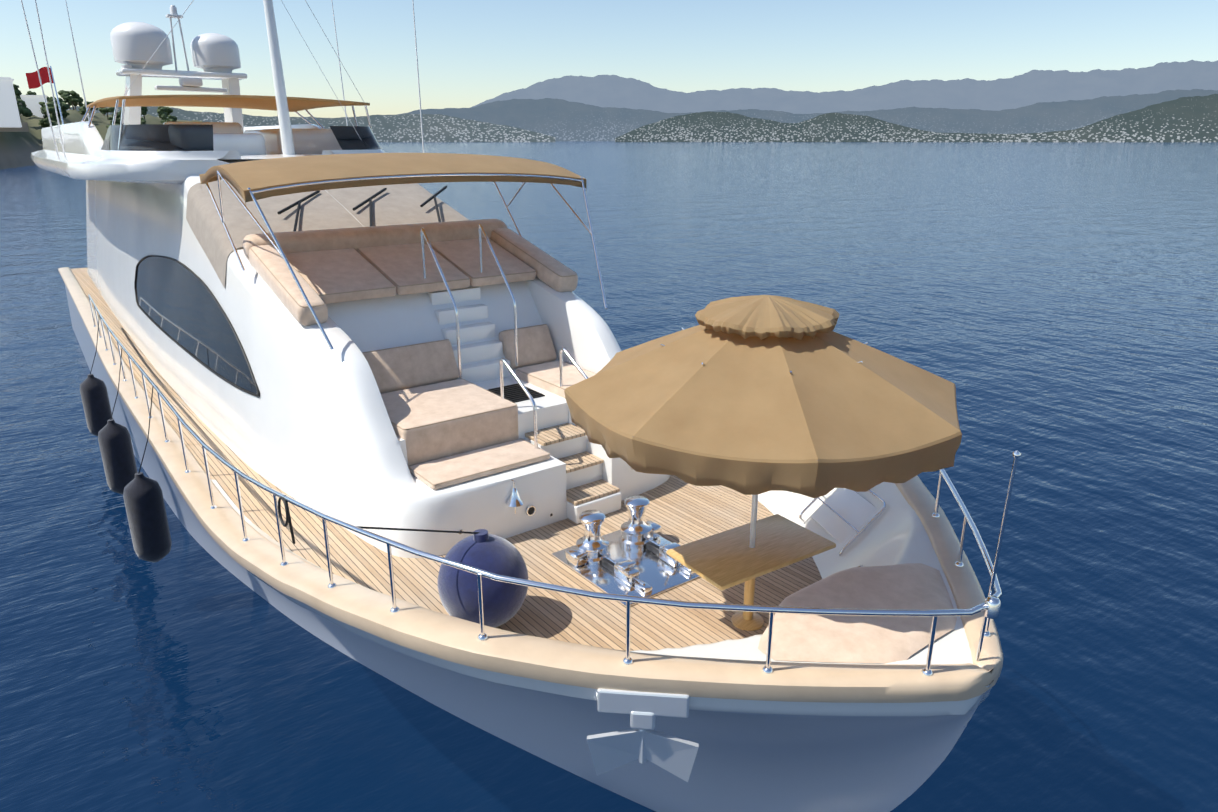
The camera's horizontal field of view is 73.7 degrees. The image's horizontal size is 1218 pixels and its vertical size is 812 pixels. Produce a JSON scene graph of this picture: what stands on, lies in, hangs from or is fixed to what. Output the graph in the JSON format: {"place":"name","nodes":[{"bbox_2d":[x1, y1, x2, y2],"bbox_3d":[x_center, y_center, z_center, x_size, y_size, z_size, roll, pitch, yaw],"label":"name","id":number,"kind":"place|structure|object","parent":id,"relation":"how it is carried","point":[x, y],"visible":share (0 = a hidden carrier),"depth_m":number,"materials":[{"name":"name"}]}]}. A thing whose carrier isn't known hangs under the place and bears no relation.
{"place":"outdoors","nodes":[
{"label":"outdoors","id":0,"kind":"place"},
{"bbox_2d":[0,109,201,169],"bbox_3d":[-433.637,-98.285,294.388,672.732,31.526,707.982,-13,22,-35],"label":"headland terrain","id":1,"kind":"structure","parent":0,"point":[17,149],"depth_m":240.42,"materials":[{"name":"green plant"}]},
{"bbox_2d":[0,103,43,131],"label":"headland terrace walls","id":2,"kind":"structure","parent":1,"relation":"on","point":[24,128],"depth_m":214.46,"materials":[{"name":"beige stone"}]},
{"bbox_2d":[0,77,49,127],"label":"headland villas","id":3,"kind":"object","parent":1,"relation":"on","point":[9,115],"visible":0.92,"depth_m":202.33,"materials":[{"name":"white paint"}]},
{"bbox_2d":[13,84,176,127],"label":"headland tree","id":4,"kind":"object","parent":1,"relation":"on","point":[163,112],"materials":[{"name":"green plant"}]},
{"bbox_2d":[90,316,152,473],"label":"fender ropes","id":5,"kind":"object","parent":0,"point":[117,395],"visible":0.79,"depth_m":13.64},
{"bbox_2d":[66,106,554,141],"bbox_3d":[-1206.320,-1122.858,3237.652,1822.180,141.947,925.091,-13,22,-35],"label":"town hill","id":6,"kind":"structure","parent":0,"point":[407,128],"depth_m":3386.90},
{"bbox_2d":[460,507,551,533],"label":"port holes wall","id":7,"kind":"structure","parent":0,"point":[531,510],"depth_m":8.54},
{"bbox_2d":[0,141,1217,811],"bbox_3d":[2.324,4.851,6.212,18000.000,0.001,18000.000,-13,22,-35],"label":"sea water","id":8,"kind":"structure","parent":0,"point":[1048,311],"depth_m":16.25,"materials":[{"name":"blue liquid"}]},
{"bbox_2d":[65,285,991,811],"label":"yacht hull","id":9,"kind":"object","parent":8,"relation":"on","point":[809,757],"visible":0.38,"depth_m":7.09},
{"bbox_2d":[80,374,171,561],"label":"boat fenders","id":10,"kind":"object","parent":9,"relation":"on","point":[141,493],"visible":1,"depth_m":13.67,"materials":[{"name":"black rubber"}]},
{"bbox_2d":[134,255,259,397],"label":"cabin window frames","id":11,"kind":"structure","parent":9,"relation":"on","point":[234,332],"depth_m":11.44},
{"bbox_2d":[136,257,257,393],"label":"cabin side windows","id":12,"kind":"structure","parent":11,"relation":"in","point":[177,303],"depth_m":12.43,"materials":[{"name":"black glass"}]},
{"bbox_2d":[31,121,384,183],"bbox_3d":[-9.852,-6.186,19.396,6.440,0.990,15.850,-13,22,-35],"label":"flybridge","id":13,"kind":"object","parent":9,"relation":"on","point":[86,158],"depth_m":12.70,"materials":[{"name":"white plastic"}]},
{"bbox_2d":[50,66,63,123],"bbox_3d":[-15.794,-8.689,23.303,0.040,2.010,0.539,-13,22,-35],"label":"ensign staff","id":14,"kind":"object","parent":13,"relation":"on","point":[56,95],"visible":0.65,"depth_m":23.27,"materials":[{"name":"silver metal"}]},
{"bbox_2d":[26,67,52,88],"bbox_3d":[-16.198,-9.338,23.110,0.643,0.602,0.059,-9,20,-25],"label":"ensign flag","id":15,"kind":"object","parent":14,"relation":"attached to","point":[33,80],"visible":0.85,"depth_m":23.10,"materials":[{"name":"red fabric"}]},
{"bbox_2d":[116,68,246,131],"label":"radar arch","id":16,"kind":"structure","parent":13,"relation":"on","point":[230,84],"depth_m":17.43,"materials":[{"name":"white plastic"}]},
{"bbox_2d":[121,5,226,92],"bbox_3d":[-9.207,-7.525,17.047,1.923,1.725,0.920,-13,22,-35],"label":"radar mast","id":17,"kind":"object","parent":16,"relation":"on","point":[193,84],"visible":0.85,"depth_m":17.17,"materials":[{"name":"white metal"}]},
{"bbox_2d":[110,22,240,72],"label":"radar domes","id":18,"kind":"structure","parent":16,"relation":"on","point":[136,45],"depth_m":16.91,"materials":[{"name":"white plastic"}]},
{"bbox_2d":[21,0,423,158],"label":"antennas","id":19,"kind":"object","parent":13,"relation":"on","point":[152,56],"visible":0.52,"depth_m":15.13,"materials":[{"name":"white plastic"}]},
{"bbox_2d":[82,99,372,148],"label":"bimini supports","id":20,"kind":"object","parent":13,"relation":"on","point":[122,116],"visible":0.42,"depth_m":15.10,"materials":[{"name":"silver metal"}]},
{"bbox_2d":[87,95,369,111],"bbox_3d":[-7.371,-5.792,15.495,4.000,0.155,4.550,-13,22,-35],"label":"bimini canopy","id":21,"kind":"object","parent":20,"relation":"on","point":[259,102],"visible":0.96,"depth_m":15.33,"materials":[{"name":"brown fabric"}]},
{"bbox_2d":[101,124,380,150],"bbox_3d":[-6.266,-4.727,14.319,4.400,0.390,3.006,-13,22,-35],"label":"windscreen","id":22,"kind":"object","parent":13,"relation":"on","point":[166,137],"visible":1,"depth_m":12.66,"materials":[{"name":"black glass"}]},
{"bbox_2d":[163,122,341,154],"bbox_3d":[-6.836,-5.153,15.704,3.250,0.600,3.800,-13,22,-35],"label":"seat","id":23,"kind":"object","parent":13,"relation":"on","point":[230,136],"visible":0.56,"depth_m":15.34,"materials":[{"name":"white leather"}]},
{"bbox_2d":[263,0,294,154],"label":"signal mast","id":24,"kind":"object","parent":13,"relation":"on","point":[287,142],"visible":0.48,"depth_m":13.68,"materials":[{"name":"white metal"}]},
{"bbox_2d":[186,180,467,287],"bbox_3d":[-4.196,-2.881,12.676,4.122,1.335,2.400,-13,22,-35],"label":"windscreen cover","id":25,"kind":"object","parent":9,"relation":"on","point":[396,204],"visible":0.65,"depth_m":12.13,"materials":[{"name":"beige fabric"}]},
{"bbox_2d":[278,186,446,230],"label":"windshield wipers","id":26,"kind":"object","parent":9,"relation":"on","point":[369,200],"visible":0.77,"depth_m":12.50,"materials":[{"name":"black metal"}]},
{"bbox_2d":[86,153,669,557],"bbox_3d":[-7.726,-3.452,17.358,4.800,3.780,23.900,-13,22,-35],"label":"superstructure","id":27,"kind":"object","parent":9,"relation":"on","point":[311,426],"visible":0.38,"depth_m":9.70,"materials":[{"name":"white plastic"}]},
{"bbox_2d":[278,495,479,543],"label":"fender lines","id":28,"kind":"object","parent":9,"relation":"on","point":[288,517],"visible":0.94,"depth_m":6.76,"materials":[{"name":"black synthetic fibre fabric"}]},
{"bbox_2d":[206,171,606,349],"bbox_3d":[-2.529,-2.273,10.576,4.387,1.930,3.529,-13,22,-35],"label":"bimini frame","id":29,"kind":"object","parent":9,"relation":"on","point":[278,248],"visible":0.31,"depth_m":9.64,"materials":[{"name":"silver metal"}]},
{"bbox_2d":[199,153,586,210],"bbox_3d":[-2.832,-3.051,10.738,4.440,0.570,2.500,-13,22,-35],"label":"canopy","id":30,"kind":"object","parent":29,"relation":"on","point":[242,177],"visible":0.98,"depth_m":9.68,"materials":[{"name":"beige fabric"}]},
{"bbox_2d":[243,219,577,325],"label":"sunpad cushions","id":31,"kind":"object","parent":9,"relation":"on","point":[327,261],"visible":0.85,"depth_m":10.70,"materials":[{"name":"fabric"}]},
{"bbox_2d":[250,230,576,307],"bbox_3d":[-2.464,-1.890,10.611,3.739,0.492,1.888,-13,22,-35],"label":"sunpad piping","id":32,"kind":"object","parent":31,"relation":"on","point":[414,284],"visible":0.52,"depth_m":10.50,"materials":[{"name":"beige fabric"}]},
{"bbox_2d":[70,268,821,650],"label":"teak deck","id":33,"kind":"structure","parent":9,"relation":"on","point":[680,512],"depth_m":8.02,"materials":[{"name":"brown wood"}]},
{"bbox_2d":[666,514,835,630],"bbox_3d":[1.194,1.516,6.888,1.270,0.720,0.700,-12,21,-31],"label":"teak table","id":34,"kind":"object","parent":33,"relation":"on","point":[724,560],"visible":1,"depth_m":6.75,"materials":[{"name":"brown wood"}]},
{"bbox_2d":[749,495,757,547],"bbox_3d":[1.194,0.224,6.465,0.100,2.040,0.100,-13,22,-35],"label":"umbrella pole","id":35,"kind":"object","parent":34,"relation":"in","point":[753,521],"depth_m":6.68,"materials":[{"name":"silver metal"}]},
{"bbox_2d":[564,295,961,497],"bbox_3d":[1.194,-0.350,6.278,3.037,1.013,3.037,-13,22,-35],"label":"umbrella canopy","id":36,"kind":"object","parent":35,"relation":"on","point":[743,410],"visible":1,"depth_m":5.46,"materials":[{"name":"beige fabric"}]},
{"bbox_2d":[661,327,867,372],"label":"umbrella ribs","id":37,"kind":"object","parent":36,"relation":"attached to","point":[682,328],"visible":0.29,"depth_m":6.20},
{"bbox_2d":[427,286,510,382],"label":"steps","id":38,"kind":"structure","parent":9,"relation":"on","point":[482,371],"depth_m":10.54,"materials":[{"name":"white plastic"}]},
{"bbox_2d":[362,325,594,489],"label":"seat cushions","id":39,"kind":"object","parent":9,"relation":"on","point":[406,368],"visible":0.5,"depth_m":9.16,"materials":[{"name":"fabric"}]},
{"bbox_2d":[362,324,595,484],"bbox_3d":[-1.320,-0.183,9.591,2.854,0.862,2.390,-13,22,-35],"label":"cushion piping","id":40,"kind":"object","parent":9,"relation":"on","point":[472,415],"visible":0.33,"depth_m":8.83,"materials":[{"name":"beige fabric"}]},
{"bbox_2d":[438,529,527,627],"bbox_3d":[-1.062,1.454,6.856,0.760,0.863,0.760,-13,22,-35],"label":"ball fender","id":41,"kind":"object","parent":9,"relation":"on","point":[483,549],"visible":0.9,"depth_m":6.59,"materials":[{"name":"blue rubber"}]},
{"bbox_2d":[420,224,587,448],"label":"handrails","id":42,"kind":"object","parent":9,"relation":"on","point":[503,360],"visible":0.77,"depth_m":9.98,"materials":[{"name":"silver metal"}]},
{"bbox_2d":[506,479,523,513],"bbox_3d":[-0.969,0.929,8.347,0.187,0.369,0.234,-2,18,-5],"label":"ship's bell","id":43,"kind":"object","parent":9,"relation":"on","point":[515,500],"visible":0.98,"depth_m":8.28,"materials":[{"name":"silver metal"}]},
{"bbox_2d":[488,383,544,402],"bbox_3d":[-1.144,-0.165,9.927,0.460,0.028,0.620,-13,22,-35],"label":"landing grille","id":44,"kind":"object","parent":9,"relation":"on","point":[513,393],"visible":0.67,"depth_m":9.88,"materials":[{"name":"black metal"}]},
{"bbox_2d":[58,267,1002,702],"bbox_3d":[-7.651,-1.820,17.787,6.396,1.350,33.110,-13,22,-35],"label":"cap rail","id":45,"kind":"object","parent":9,"relation":"on","point":[420,629],"visible":0.71,"depth_m":5.38,"materials":[{"name":"beige wood"}]},
{"bbox_2d":[458,467,632,533],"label":"deck light rims","id":46,"kind":"object","parent":9,"relation":"attached to","point":[527,509],"depth_m":8.54,"materials":[{"name":"silver metal"}]},
{"bbox_2d":[88,295,1020,675],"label":"deck rails","id":47,"kind":"object","parent":9,"relation":"on","point":[990,607],"visible":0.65,"depth_m":5.23,"materials":[{"name":"silver metal"}]},
{"bbox_2d":[525,435,620,523],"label":"step risers","id":48,"kind":"object","parent":9,"relation":"on","point":[607,504],"visible":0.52,"depth_m":9.10,"materials":[{"name":"white plastic"}]},
{"bbox_2d":[525,423,619,505],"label":"step treads","id":49,"kind":"object","parent":48,"relation":"on","point":[584,493],"visible":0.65,"depth_m":9.14,"materials":[{"name":"brown wood"}]},
{"bbox_2d":[211,480,972,663],"bbox_3d":[-0.100,1.081,8.322,5.732,0.896,8.208,-13,22,-35],"label":"bulwark","id":50,"kind":"object","parent":9,"relation":"on","point":[895,533],"visible":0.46,"depth_m":7.25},
{"bbox_2d":[551,495,699,606],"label":"anchor windlasses","id":51,"kind":"object","parent":9,"relation":"on","point":[627,551],"visible":0.83,"depth_m":7.87,"materials":[{"name":"silver metal"}]},
{"bbox_2d":[602,541,658,572],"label":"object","id":52,"kind":"object","parent":51,"relation":"attached to","point":[650,546],"visible":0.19,"depth_m":8.03,"materials":[{"name":"grey metal"}]},
{"bbox_2d":[601,537,661,584],"bbox_3d":[0.345,1.479,7.822,0.584,0.051,0.660,-13,22,-35],"label":"anchor chain","id":53,"kind":"object","parent":51,"relation":"on","point":[615,562],"visible":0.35,"depth_m":7.83,"materials":[{"name":"silver metal"}]},
{"bbox_2d":[587,688,698,781],"bbox_3d":[0.218,2.122,5.245,0.720,0.705,0.118,2,18,5],"label":"bow anchor","id":54,"kind":"object","parent":9,"relation":"attached to","point":[642,741],"visible":0.94,"depth_m":5.22,"materials":[{"name":"silver metal"}]},
{"bbox_2d":[799,490,885,555],"bbox_3d":[2.354,1.071,8.122,0.533,0.546,0.866,-4,19,-13],"label":"bow hatch guard","id":55,"kind":"object","parent":9,"relation":"on","point":[848,523],"visible":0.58,"depth_m":7.79,"materials":[{"name":"silver metal"}]},
{"bbox_2d":[811,488,876,543],"bbox_3d":[2.364,1.089,8.131,0.376,0.365,0.700,-4,19,-13],"label":"deck hatch","id":56,"kind":"object","parent":9,"relation":"on","point":[855,509],"visible":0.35,"depth_m":8.12,"materials":[{"name":"white plastic"}]},
{"bbox_2d":[758,563,956,663],"bbox_3d":[1.846,1.460,5.762,1.900,0.111,0.975,-13,22,-35],"label":"bow cushion","id":57,"kind":"object","parent":9,"relation":"on","point":[849,638],"visible":0.79,"depth_m":5.58,"materials":[{"name":"fabric"}]},
{"bbox_2d":[0,0,1217,117],"label":"sky","id":58,"kind":"structure","parent":0,"point":[470,53],"materials":[{"name":"blue"}]},
{"bbox_2d":[397,89,1217,140],"bbox_3d":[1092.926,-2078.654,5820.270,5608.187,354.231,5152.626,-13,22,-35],"label":"mountain range","id":59,"kind":"structure","parent":0,"point":[561,120],"depth_m":6409.96,"materials":[{"name":"grey stone"}]},
{"bbox_2d":[470,60,1217,113],"bbox_3d":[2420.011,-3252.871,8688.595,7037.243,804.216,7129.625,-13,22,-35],"label":"mountain range","id":60,"kind":"structure","parent":0,"point":[1031,87],"depth_m":9044.33,"materials":[{"name":"grey stone"}]},
{"bbox_2d":[615,94,1217,141],"bbox_3d":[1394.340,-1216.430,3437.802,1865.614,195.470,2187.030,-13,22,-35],"label":"hills","id":61,"kind":"structure","parent":0,"point":[1189,119],"depth_m":3544.39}
]}

